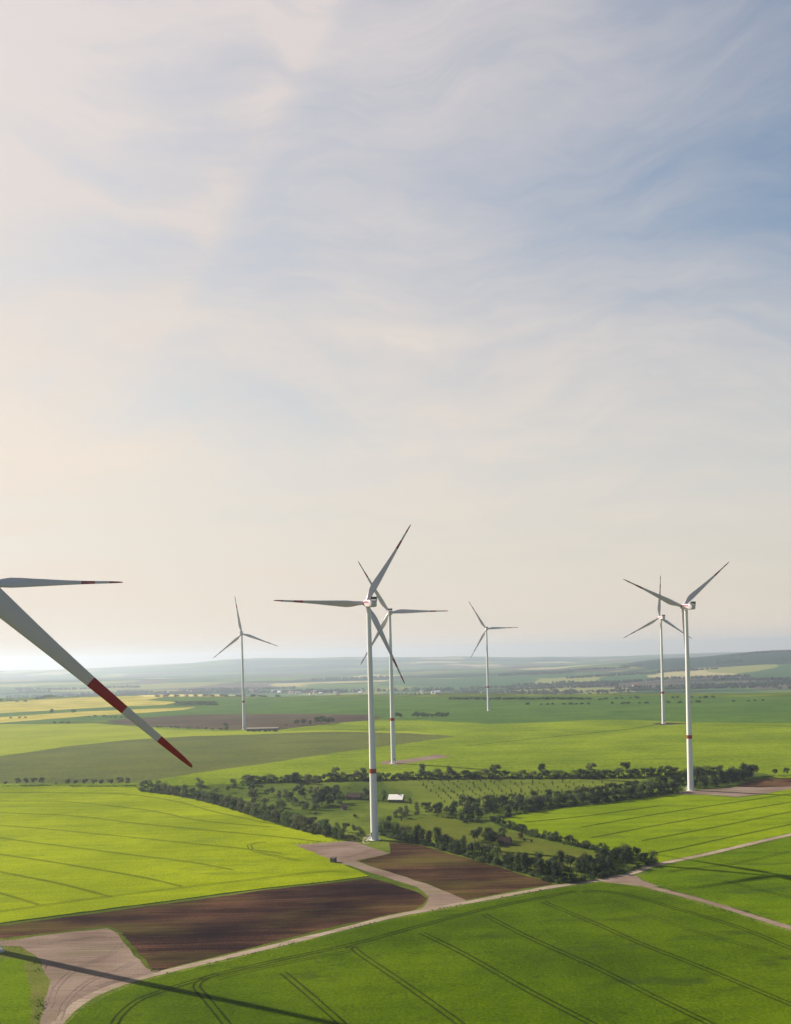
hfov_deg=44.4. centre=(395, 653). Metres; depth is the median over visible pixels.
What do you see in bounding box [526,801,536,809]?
tree
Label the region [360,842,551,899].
brown field
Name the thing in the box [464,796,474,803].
tree
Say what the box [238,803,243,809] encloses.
tree
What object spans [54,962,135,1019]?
wheel track
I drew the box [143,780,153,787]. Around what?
tree
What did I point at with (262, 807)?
tree
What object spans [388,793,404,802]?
house
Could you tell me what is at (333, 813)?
village meadow
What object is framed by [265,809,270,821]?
tree
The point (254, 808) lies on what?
tree
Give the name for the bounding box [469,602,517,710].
wind turbine
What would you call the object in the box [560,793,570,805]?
tree
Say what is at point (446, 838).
tree
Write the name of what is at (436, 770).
tree
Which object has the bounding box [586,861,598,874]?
tree
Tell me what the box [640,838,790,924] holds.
corner green field
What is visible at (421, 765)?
tree
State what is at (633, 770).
tree
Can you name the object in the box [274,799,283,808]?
tree
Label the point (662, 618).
wind turbine
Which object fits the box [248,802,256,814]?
tree
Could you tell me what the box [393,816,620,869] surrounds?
pasture
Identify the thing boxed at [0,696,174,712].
rapeseed field
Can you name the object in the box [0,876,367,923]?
bright field edge
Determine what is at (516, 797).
tree
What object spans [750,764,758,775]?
tree
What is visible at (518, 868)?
shrub
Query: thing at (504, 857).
tree
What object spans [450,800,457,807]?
tree
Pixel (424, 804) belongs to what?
tree
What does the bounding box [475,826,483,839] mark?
tree
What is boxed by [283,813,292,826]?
tree
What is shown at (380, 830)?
tree
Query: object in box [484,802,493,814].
tree
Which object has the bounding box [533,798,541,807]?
tree
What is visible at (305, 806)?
tree
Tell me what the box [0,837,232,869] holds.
wheel track
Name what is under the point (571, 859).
tree
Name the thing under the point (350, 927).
verge weeds
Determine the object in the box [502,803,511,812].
tree
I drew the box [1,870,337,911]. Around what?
wheel track
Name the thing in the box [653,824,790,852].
wheel track
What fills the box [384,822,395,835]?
tree
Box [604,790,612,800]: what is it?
tree
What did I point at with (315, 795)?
tree
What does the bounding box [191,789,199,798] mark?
tree
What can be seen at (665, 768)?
tree
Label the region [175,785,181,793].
tree
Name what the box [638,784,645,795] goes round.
tree
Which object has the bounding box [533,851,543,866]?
tree
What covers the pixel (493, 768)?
tree
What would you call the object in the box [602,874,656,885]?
field track
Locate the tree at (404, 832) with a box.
[398,824,412,839]
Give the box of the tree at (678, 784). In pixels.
[672,782,682,790]
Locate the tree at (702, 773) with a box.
[699,770,709,781]
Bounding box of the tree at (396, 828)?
[393,823,399,834]
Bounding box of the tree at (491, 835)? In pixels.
[486,832,496,843]
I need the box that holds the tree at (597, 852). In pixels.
[594,846,607,858]
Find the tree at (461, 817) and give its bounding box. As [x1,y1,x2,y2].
[458,807,469,819]
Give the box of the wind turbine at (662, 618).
[624,575,691,723]
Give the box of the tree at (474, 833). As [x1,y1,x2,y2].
[469,830,477,841]
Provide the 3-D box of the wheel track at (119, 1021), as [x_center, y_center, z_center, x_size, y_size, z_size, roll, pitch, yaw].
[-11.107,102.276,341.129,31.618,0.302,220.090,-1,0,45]
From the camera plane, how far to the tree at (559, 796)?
632.46 m
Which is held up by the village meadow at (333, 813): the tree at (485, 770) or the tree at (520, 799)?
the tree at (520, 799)
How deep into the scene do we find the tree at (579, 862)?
443.14 m
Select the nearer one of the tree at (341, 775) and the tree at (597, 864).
the tree at (597, 864)
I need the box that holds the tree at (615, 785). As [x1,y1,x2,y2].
[610,782,619,790]
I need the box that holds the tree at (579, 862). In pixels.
[575,856,591,871]
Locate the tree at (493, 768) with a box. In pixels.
[489,764,500,772]
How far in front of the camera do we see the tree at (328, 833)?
544.01 m
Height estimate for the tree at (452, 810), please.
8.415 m
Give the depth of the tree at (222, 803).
666.76 m
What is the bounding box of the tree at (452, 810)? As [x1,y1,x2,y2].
[446,805,458,818]
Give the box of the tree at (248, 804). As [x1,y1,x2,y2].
[246,802,253,809]
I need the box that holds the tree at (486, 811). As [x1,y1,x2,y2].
[483,807,490,816]
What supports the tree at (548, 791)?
on the village meadow at (333, 813)
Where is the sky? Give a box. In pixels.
[0,0,790,670]
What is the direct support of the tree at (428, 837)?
on the village meadow at (333, 813)
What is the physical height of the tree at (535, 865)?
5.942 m
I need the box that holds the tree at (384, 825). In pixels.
[383,821,389,835]
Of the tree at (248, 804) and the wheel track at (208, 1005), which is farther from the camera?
the tree at (248, 804)
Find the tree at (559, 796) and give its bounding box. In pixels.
[552,793,561,802]
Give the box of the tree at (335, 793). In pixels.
[331,789,342,799]
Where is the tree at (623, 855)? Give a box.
[619,851,633,864]
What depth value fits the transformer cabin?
477.81 m
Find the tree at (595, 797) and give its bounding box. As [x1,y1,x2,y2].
[591,791,600,802]
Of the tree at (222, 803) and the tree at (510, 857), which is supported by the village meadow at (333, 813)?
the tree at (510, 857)
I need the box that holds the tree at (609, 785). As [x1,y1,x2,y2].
[604,782,612,791]
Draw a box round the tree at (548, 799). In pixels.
[545,796,552,805]
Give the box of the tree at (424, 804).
[420,802,430,810]
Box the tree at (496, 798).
[489,796,501,803]
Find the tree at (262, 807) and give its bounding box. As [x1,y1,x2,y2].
[257,805,266,818]
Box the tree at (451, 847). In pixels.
[448,838,458,851]
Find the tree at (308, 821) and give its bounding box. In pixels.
[304,817,315,831]
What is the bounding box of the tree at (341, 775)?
[335,771,346,779]
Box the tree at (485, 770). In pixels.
[480,768,489,777]
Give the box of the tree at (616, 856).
[613,845,625,861]
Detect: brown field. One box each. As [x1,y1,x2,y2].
[0,878,426,970]
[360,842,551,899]
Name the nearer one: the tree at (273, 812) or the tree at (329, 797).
the tree at (273, 812)
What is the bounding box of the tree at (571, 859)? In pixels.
[564,854,577,866]
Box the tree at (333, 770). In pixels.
[331,767,339,773]
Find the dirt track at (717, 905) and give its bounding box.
[608,877,790,929]
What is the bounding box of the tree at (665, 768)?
[656,765,672,775]
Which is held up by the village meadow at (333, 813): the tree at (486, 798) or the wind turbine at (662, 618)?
the tree at (486, 798)
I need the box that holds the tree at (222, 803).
[219,796,226,806]
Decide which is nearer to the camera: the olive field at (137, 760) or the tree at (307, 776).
the tree at (307, 776)
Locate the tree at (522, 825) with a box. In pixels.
[518,823,526,831]
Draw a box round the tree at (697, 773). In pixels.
[694,769,700,780]
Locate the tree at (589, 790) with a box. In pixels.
[585,787,592,796]
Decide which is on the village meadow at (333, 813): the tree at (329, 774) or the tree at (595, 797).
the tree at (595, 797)
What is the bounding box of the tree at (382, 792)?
[379,788,387,800]
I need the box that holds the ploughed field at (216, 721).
[107,714,381,729]
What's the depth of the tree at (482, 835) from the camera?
512.59 m
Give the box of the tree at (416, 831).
[413,824,421,840]
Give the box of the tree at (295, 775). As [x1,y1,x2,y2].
[290,772,299,782]
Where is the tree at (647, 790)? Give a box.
[645,784,652,795]
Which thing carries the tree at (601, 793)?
on the village meadow at (333, 813)
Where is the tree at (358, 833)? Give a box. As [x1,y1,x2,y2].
[355,825,365,835]
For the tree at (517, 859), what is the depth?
452.30 m
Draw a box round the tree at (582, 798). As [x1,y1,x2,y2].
[578,794,586,803]
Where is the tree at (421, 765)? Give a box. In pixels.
[419,763,424,770]
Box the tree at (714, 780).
[708,776,720,786]
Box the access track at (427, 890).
[344,861,465,908]
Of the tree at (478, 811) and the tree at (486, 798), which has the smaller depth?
the tree at (478, 811)
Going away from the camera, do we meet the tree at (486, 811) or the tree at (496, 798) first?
the tree at (486, 811)
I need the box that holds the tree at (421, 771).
[417,769,425,778]
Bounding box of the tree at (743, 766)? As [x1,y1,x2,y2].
[739,762,748,773]
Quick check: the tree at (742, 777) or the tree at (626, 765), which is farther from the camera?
the tree at (626, 765)
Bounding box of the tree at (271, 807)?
[265,803,275,810]
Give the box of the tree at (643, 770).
[639,768,649,775]
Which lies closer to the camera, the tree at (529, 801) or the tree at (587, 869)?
the tree at (587, 869)
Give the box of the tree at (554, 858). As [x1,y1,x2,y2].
[547,854,557,861]
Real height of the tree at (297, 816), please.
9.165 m
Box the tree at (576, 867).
[572,861,580,874]
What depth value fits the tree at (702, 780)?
696.34 m
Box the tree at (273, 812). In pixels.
[270,809,277,818]
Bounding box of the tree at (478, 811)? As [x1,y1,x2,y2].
[474,807,482,817]
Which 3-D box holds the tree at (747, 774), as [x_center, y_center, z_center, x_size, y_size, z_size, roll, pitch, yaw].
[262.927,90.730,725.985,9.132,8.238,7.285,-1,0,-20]
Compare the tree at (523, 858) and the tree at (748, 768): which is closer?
the tree at (523, 858)
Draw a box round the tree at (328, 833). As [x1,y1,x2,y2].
[326,824,333,836]
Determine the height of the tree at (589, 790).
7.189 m
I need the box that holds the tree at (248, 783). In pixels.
[246,781,254,788]
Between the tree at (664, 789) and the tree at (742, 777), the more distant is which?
the tree at (742, 777)
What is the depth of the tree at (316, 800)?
642.89 m
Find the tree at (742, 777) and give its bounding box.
[740,770,745,780]
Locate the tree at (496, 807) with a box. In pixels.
[492,802,500,813]
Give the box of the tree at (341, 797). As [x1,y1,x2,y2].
[336,792,345,801]
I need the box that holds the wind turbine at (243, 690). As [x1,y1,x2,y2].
[215,599,276,729]
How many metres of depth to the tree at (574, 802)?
633.19 m
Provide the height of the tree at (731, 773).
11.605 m
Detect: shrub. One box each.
[505,863,515,869]
[514,865,522,871]
[545,876,553,880]
[570,874,579,882]
[577,875,586,881]
[589,845,597,850]
[591,871,603,878]
[615,869,625,873]
[646,858,657,863]
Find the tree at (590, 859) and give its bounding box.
[584,854,597,866]
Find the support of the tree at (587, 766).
on the green field at (765, 748)
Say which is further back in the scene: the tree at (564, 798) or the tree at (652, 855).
the tree at (564, 798)
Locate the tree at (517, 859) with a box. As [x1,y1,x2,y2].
[513,851,521,866]
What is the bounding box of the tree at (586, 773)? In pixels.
[581,769,590,777]
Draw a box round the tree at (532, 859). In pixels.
[527,856,534,870]
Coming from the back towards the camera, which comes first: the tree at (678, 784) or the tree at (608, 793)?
the tree at (678, 784)
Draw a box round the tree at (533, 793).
[529,789,538,798]
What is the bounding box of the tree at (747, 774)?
[743,770,751,780]
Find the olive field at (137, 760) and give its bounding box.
[0,732,454,783]
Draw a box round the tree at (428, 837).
[424,830,432,845]
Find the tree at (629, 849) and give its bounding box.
[624,846,633,859]
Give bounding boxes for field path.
[465,724,659,745]
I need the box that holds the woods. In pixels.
[6,650,790,697]
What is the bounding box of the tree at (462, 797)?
[459,794,466,805]
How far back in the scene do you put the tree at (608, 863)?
439.58 m
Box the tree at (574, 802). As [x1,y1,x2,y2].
[569,794,579,804]
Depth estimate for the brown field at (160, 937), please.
380.56 m
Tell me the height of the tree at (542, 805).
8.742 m
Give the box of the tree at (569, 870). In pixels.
[565,866,573,878]
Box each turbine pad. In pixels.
[0,928,153,1023]
[296,841,388,864]
[652,723,694,724]
[677,787,790,796]
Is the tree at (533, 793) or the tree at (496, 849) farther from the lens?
the tree at (533, 793)
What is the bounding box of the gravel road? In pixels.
[50,833,790,1023]
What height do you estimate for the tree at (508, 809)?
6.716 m
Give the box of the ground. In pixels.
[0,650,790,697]
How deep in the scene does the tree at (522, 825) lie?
543.79 m
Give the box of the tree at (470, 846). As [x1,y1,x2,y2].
[464,842,478,857]
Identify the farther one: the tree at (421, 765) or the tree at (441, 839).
the tree at (421, 765)
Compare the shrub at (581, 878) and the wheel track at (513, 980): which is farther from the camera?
the shrub at (581, 878)
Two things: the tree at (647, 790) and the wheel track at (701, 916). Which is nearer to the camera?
the wheel track at (701, 916)
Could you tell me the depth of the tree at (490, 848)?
468.35 m
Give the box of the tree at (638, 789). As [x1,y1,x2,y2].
[634,786,642,796]
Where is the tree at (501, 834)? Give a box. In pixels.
[496,830,504,838]
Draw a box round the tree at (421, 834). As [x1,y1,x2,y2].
[418,828,425,844]
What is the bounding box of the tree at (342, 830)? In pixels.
[337,826,346,839]
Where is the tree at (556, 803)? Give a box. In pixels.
[552,798,560,805]
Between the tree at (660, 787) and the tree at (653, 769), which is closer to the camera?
the tree at (660, 787)
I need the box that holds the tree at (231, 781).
[230,778,236,787]
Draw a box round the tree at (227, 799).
[224,796,232,805]
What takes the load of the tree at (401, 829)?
on the village meadow at (333, 813)
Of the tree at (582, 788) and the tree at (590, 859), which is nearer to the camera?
the tree at (590, 859)
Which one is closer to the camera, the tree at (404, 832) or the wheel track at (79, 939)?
the wheel track at (79, 939)
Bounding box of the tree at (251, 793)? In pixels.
[247,790,255,797]
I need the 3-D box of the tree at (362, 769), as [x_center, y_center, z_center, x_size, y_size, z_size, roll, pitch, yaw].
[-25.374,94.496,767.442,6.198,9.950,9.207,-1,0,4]
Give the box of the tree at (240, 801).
[236,798,242,806]
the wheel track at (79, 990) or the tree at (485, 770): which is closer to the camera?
the wheel track at (79, 990)
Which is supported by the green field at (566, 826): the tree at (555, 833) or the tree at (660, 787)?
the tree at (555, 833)
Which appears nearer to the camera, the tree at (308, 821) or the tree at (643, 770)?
the tree at (308, 821)
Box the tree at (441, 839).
[437,834,446,842]
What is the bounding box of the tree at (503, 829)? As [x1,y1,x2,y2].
[498,826,507,833]
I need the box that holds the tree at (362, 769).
[359,767,366,776]
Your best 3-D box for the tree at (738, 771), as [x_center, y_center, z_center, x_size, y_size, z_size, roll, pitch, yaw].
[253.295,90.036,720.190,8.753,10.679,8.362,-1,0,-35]
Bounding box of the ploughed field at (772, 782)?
[737,778,790,786]
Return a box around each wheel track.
[0,812,319,841]
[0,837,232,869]
[0,854,182,885]
[0,871,111,896]
[0,892,38,904]
[1,825,280,853]
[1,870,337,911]
[4,792,284,825]
[37,936,116,944]
[44,942,122,1008]
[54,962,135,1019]
[55,801,269,826]
[97,970,160,987]
[109,890,576,1023]
[192,973,231,1023]
[215,949,353,979]
[247,842,301,860]
[279,972,347,1023]
[345,946,465,1023]
[419,932,597,1023]
[482,914,715,1023]
[527,805,658,821]
[541,901,790,1006]
[582,793,790,826]
[586,890,790,949]
[591,802,787,837]
[603,897,790,958]
[642,811,790,840]
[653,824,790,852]
[671,851,789,871]
[723,880,790,898]
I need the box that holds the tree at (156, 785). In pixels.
[153,783,159,792]
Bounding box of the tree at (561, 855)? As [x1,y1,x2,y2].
[556,850,565,864]
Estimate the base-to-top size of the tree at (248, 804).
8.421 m
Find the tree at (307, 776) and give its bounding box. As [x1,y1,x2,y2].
[303,774,311,780]
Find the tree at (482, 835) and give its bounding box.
[480,831,487,840]
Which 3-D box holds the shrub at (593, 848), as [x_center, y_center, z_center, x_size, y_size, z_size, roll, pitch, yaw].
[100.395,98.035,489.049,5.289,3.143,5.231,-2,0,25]
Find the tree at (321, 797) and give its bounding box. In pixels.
[317,792,325,804]
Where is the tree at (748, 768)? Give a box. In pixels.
[746,765,752,777]
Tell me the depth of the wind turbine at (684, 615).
685.35 m
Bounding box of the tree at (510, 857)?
[504,853,514,865]
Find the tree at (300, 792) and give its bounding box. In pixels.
[297,789,304,795]
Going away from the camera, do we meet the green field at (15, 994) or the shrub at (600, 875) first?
the green field at (15, 994)
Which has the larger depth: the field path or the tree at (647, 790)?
the field path
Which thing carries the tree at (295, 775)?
on the village meadow at (333, 813)
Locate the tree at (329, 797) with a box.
[325,794,334,803]
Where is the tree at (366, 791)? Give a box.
[362,787,369,799]
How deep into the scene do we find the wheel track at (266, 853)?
504.69 m
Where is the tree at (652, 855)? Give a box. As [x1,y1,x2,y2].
[646,850,658,862]
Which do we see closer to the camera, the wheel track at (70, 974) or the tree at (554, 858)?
the wheel track at (70, 974)
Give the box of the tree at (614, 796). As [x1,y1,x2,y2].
[611,788,619,800]
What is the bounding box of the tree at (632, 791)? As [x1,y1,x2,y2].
[628,785,635,795]
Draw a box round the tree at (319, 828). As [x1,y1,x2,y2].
[316,818,328,830]
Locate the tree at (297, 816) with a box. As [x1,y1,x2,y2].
[288,813,300,827]
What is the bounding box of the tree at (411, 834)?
[409,829,417,838]
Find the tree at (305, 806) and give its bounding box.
[301,802,309,811]
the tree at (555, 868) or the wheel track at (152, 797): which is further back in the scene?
the wheel track at (152, 797)
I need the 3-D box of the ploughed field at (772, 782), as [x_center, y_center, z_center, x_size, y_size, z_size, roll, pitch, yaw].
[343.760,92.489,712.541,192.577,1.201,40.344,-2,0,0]
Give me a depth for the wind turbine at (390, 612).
836.47 m
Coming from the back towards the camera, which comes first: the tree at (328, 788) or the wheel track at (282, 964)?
the tree at (328, 788)
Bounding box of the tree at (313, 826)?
[311,821,321,833]
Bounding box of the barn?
[346,792,361,799]
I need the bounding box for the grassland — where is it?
[0,692,790,1023]
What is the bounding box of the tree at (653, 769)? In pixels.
[649,767,655,774]
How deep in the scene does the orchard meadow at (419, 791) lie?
725.86 m
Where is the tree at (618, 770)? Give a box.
[613,767,624,776]
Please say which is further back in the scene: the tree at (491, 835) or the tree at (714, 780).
the tree at (714, 780)
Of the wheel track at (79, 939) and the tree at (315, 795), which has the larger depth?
the tree at (315, 795)
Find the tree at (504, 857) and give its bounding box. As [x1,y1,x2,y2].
[501,852,509,867]
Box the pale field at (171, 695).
[139,694,219,696]
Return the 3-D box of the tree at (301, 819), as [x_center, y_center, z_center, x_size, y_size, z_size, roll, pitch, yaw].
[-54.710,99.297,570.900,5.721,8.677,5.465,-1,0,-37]
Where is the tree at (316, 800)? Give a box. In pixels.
[311,797,320,809]
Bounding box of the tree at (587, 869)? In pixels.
[580,858,590,873]
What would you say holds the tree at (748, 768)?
on the village meadow at (333, 813)
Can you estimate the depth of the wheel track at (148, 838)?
552.20 m
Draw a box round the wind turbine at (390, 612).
[358,561,444,763]
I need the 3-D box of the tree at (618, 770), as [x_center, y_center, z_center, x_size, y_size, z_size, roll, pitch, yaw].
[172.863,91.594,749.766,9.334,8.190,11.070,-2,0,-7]
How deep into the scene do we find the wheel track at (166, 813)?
638.10 m
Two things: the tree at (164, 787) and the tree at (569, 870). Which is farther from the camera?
the tree at (164, 787)
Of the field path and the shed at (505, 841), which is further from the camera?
the field path
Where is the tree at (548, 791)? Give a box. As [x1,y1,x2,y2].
[544,789,553,797]
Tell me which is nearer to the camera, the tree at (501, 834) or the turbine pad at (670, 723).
the tree at (501, 834)
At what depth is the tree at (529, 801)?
612.22 m
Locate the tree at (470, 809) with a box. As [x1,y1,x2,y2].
[465,807,474,819]
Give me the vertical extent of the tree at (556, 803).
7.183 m
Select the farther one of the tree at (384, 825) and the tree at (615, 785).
the tree at (615, 785)
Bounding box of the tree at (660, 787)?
[656,784,662,794]
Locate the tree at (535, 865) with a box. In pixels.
[533,862,539,872]
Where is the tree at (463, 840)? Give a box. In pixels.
[459,834,466,852]
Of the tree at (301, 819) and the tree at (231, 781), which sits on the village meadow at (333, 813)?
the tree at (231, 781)
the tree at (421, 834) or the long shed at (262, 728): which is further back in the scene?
the long shed at (262, 728)
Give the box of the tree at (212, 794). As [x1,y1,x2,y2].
[207,791,218,803]
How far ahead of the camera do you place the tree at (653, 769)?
751.02 m
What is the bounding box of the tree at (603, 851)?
[599,847,606,860]
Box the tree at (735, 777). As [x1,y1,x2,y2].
[730,771,739,782]
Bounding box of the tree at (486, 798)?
[482,794,492,800]
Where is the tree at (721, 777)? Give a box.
[717,770,726,784]
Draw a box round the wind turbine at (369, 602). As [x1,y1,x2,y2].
[274,525,410,840]
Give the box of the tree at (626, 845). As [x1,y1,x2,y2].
[619,843,631,856]
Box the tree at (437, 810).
[432,803,442,816]
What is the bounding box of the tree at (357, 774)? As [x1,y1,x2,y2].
[353,770,363,776]
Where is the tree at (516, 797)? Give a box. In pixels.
[512,794,519,806]
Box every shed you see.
[246,727,278,730]
[498,836,511,845]
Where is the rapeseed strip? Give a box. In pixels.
[0,707,193,722]
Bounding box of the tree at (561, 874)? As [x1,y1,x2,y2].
[558,863,568,877]
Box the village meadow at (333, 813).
[136,773,774,883]
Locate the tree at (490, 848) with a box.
[483,842,496,863]
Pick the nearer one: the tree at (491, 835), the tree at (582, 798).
the tree at (491, 835)
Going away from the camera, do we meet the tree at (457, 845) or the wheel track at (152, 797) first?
the tree at (457, 845)
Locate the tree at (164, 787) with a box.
[160,781,167,791]
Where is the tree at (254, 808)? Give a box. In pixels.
[251,806,258,814]
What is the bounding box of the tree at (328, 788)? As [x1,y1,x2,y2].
[324,785,332,793]
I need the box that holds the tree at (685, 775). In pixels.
[682,771,695,783]
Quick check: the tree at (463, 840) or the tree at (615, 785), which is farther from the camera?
the tree at (615, 785)
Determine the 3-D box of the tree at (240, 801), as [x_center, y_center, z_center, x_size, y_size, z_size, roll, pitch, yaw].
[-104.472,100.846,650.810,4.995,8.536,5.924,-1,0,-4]
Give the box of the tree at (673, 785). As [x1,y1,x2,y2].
[670,782,679,791]
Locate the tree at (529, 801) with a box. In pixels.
[523,797,532,811]
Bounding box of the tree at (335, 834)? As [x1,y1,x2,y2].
[330,825,342,838]
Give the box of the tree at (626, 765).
[620,761,629,772]
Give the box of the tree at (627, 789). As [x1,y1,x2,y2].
[622,786,631,798]
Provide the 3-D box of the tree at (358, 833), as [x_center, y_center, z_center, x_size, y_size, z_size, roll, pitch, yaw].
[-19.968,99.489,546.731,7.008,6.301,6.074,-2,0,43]
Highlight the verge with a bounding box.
[0,877,428,1023]
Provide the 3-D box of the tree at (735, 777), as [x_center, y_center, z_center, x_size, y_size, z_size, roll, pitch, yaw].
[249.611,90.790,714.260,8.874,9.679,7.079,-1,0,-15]
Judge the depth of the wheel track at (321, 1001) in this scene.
288.12 m
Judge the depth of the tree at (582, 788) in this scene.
658.86 m
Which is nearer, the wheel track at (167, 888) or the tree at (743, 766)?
the wheel track at (167, 888)
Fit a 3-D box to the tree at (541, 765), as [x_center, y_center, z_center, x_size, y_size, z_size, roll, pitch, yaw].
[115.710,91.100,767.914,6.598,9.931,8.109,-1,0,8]
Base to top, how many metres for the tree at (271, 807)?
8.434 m
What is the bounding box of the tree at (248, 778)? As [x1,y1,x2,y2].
[245,775,251,781]
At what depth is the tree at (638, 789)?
657.82 m
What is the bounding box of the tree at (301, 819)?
[298,816,305,829]
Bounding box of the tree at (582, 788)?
[573,786,587,794]
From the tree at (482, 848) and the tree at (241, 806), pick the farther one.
the tree at (241, 806)
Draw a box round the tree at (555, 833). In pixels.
[550,830,558,840]
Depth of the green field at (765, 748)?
905.80 m
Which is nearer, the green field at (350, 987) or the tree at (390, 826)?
the green field at (350, 987)
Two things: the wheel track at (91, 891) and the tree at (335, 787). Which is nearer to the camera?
the wheel track at (91, 891)
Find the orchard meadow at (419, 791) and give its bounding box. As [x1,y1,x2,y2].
[383,779,625,805]
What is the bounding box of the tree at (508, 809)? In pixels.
[505,807,511,816]
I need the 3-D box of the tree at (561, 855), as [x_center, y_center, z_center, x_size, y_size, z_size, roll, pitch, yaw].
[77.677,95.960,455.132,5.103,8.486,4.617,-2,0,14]
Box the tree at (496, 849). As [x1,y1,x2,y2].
[490,843,502,864]
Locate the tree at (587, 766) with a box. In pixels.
[585,762,595,770]
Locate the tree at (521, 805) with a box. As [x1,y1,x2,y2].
[519,801,524,810]
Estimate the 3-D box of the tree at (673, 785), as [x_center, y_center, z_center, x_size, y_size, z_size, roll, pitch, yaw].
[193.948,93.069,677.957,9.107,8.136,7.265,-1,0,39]
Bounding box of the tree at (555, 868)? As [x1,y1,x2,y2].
[550,860,560,877]
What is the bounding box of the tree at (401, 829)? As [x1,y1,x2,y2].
[397,825,404,835]
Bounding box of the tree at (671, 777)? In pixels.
[669,775,678,782]
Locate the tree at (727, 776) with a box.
[720,771,729,784]
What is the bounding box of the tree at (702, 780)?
[698,775,708,787]
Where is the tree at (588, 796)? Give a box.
[586,793,592,803]
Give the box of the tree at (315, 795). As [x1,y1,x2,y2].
[311,793,320,802]
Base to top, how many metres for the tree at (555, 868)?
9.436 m
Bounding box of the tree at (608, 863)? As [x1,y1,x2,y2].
[604,858,615,871]
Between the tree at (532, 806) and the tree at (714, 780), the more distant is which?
the tree at (714, 780)
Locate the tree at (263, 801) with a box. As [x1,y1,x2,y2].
[259,797,267,807]
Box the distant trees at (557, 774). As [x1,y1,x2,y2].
[4,694,789,853]
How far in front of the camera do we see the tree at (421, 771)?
764.75 m
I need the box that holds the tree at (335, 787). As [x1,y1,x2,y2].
[331,784,339,791]
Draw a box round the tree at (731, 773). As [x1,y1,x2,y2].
[727,768,733,783]
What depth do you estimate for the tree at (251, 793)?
693.84 m
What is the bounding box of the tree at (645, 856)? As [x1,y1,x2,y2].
[637,852,648,861]
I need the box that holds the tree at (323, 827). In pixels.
[321,823,328,835]
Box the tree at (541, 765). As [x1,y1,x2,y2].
[538,763,545,771]
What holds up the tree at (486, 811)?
on the village meadow at (333, 813)
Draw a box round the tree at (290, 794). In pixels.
[285,791,295,800]
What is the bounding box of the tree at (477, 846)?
[473,840,486,857]
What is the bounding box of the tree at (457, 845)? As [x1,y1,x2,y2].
[452,839,461,853]
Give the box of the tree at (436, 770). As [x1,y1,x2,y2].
[432,768,442,778]
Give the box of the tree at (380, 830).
[378,818,386,832]
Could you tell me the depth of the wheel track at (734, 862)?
454.72 m
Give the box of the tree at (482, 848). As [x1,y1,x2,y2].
[480,846,490,858]
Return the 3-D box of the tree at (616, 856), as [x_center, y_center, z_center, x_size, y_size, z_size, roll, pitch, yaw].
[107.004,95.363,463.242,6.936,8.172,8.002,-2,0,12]
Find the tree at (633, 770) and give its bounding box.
[628,768,639,776]
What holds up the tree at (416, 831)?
on the village meadow at (333, 813)
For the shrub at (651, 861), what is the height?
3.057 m
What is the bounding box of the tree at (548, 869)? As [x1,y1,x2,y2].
[544,859,551,875]
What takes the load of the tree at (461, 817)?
on the village meadow at (333, 813)
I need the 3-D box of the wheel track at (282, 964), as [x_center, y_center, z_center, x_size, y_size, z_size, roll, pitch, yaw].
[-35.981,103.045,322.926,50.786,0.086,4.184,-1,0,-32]
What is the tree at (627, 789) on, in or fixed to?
on the village meadow at (333, 813)
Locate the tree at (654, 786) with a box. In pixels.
[648,782,659,795]
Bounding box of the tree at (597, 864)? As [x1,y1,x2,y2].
[590,856,600,869]
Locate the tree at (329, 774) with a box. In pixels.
[325,772,336,779]
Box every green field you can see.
[0,695,790,723]
[0,719,790,787]
[0,723,435,755]
[0,786,367,922]
[0,958,30,1023]
[67,882,790,1023]
[501,789,790,862]
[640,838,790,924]
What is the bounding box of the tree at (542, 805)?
[538,796,547,807]
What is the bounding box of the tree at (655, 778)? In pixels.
[652,776,659,783]
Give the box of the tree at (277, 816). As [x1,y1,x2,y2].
[274,812,281,823]
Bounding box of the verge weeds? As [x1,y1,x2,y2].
[4,836,788,1023]
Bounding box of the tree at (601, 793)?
[596,789,608,801]
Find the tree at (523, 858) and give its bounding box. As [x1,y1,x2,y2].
[519,852,530,869]
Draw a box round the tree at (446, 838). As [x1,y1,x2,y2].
[441,834,452,849]
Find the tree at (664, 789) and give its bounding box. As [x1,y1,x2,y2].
[661,782,667,792]
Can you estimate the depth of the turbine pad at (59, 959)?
330.09 m
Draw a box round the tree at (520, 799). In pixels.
[516,796,524,806]
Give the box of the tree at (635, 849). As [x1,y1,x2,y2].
[632,846,640,857]
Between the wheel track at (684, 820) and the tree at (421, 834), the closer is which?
the tree at (421, 834)
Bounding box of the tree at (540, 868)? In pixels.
[536,858,544,873]
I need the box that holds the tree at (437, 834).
[432,826,441,843]
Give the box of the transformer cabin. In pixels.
[330,857,336,862]
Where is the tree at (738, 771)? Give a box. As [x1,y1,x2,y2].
[733,768,741,781]
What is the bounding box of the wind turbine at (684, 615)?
[623,562,728,790]
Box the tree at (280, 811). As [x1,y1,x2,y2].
[277,806,284,818]
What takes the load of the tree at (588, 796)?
on the village meadow at (333, 813)
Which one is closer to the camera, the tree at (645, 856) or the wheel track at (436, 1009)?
the wheel track at (436, 1009)
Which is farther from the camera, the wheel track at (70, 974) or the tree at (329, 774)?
the tree at (329, 774)
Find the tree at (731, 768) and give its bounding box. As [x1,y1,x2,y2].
[728,766,740,778]

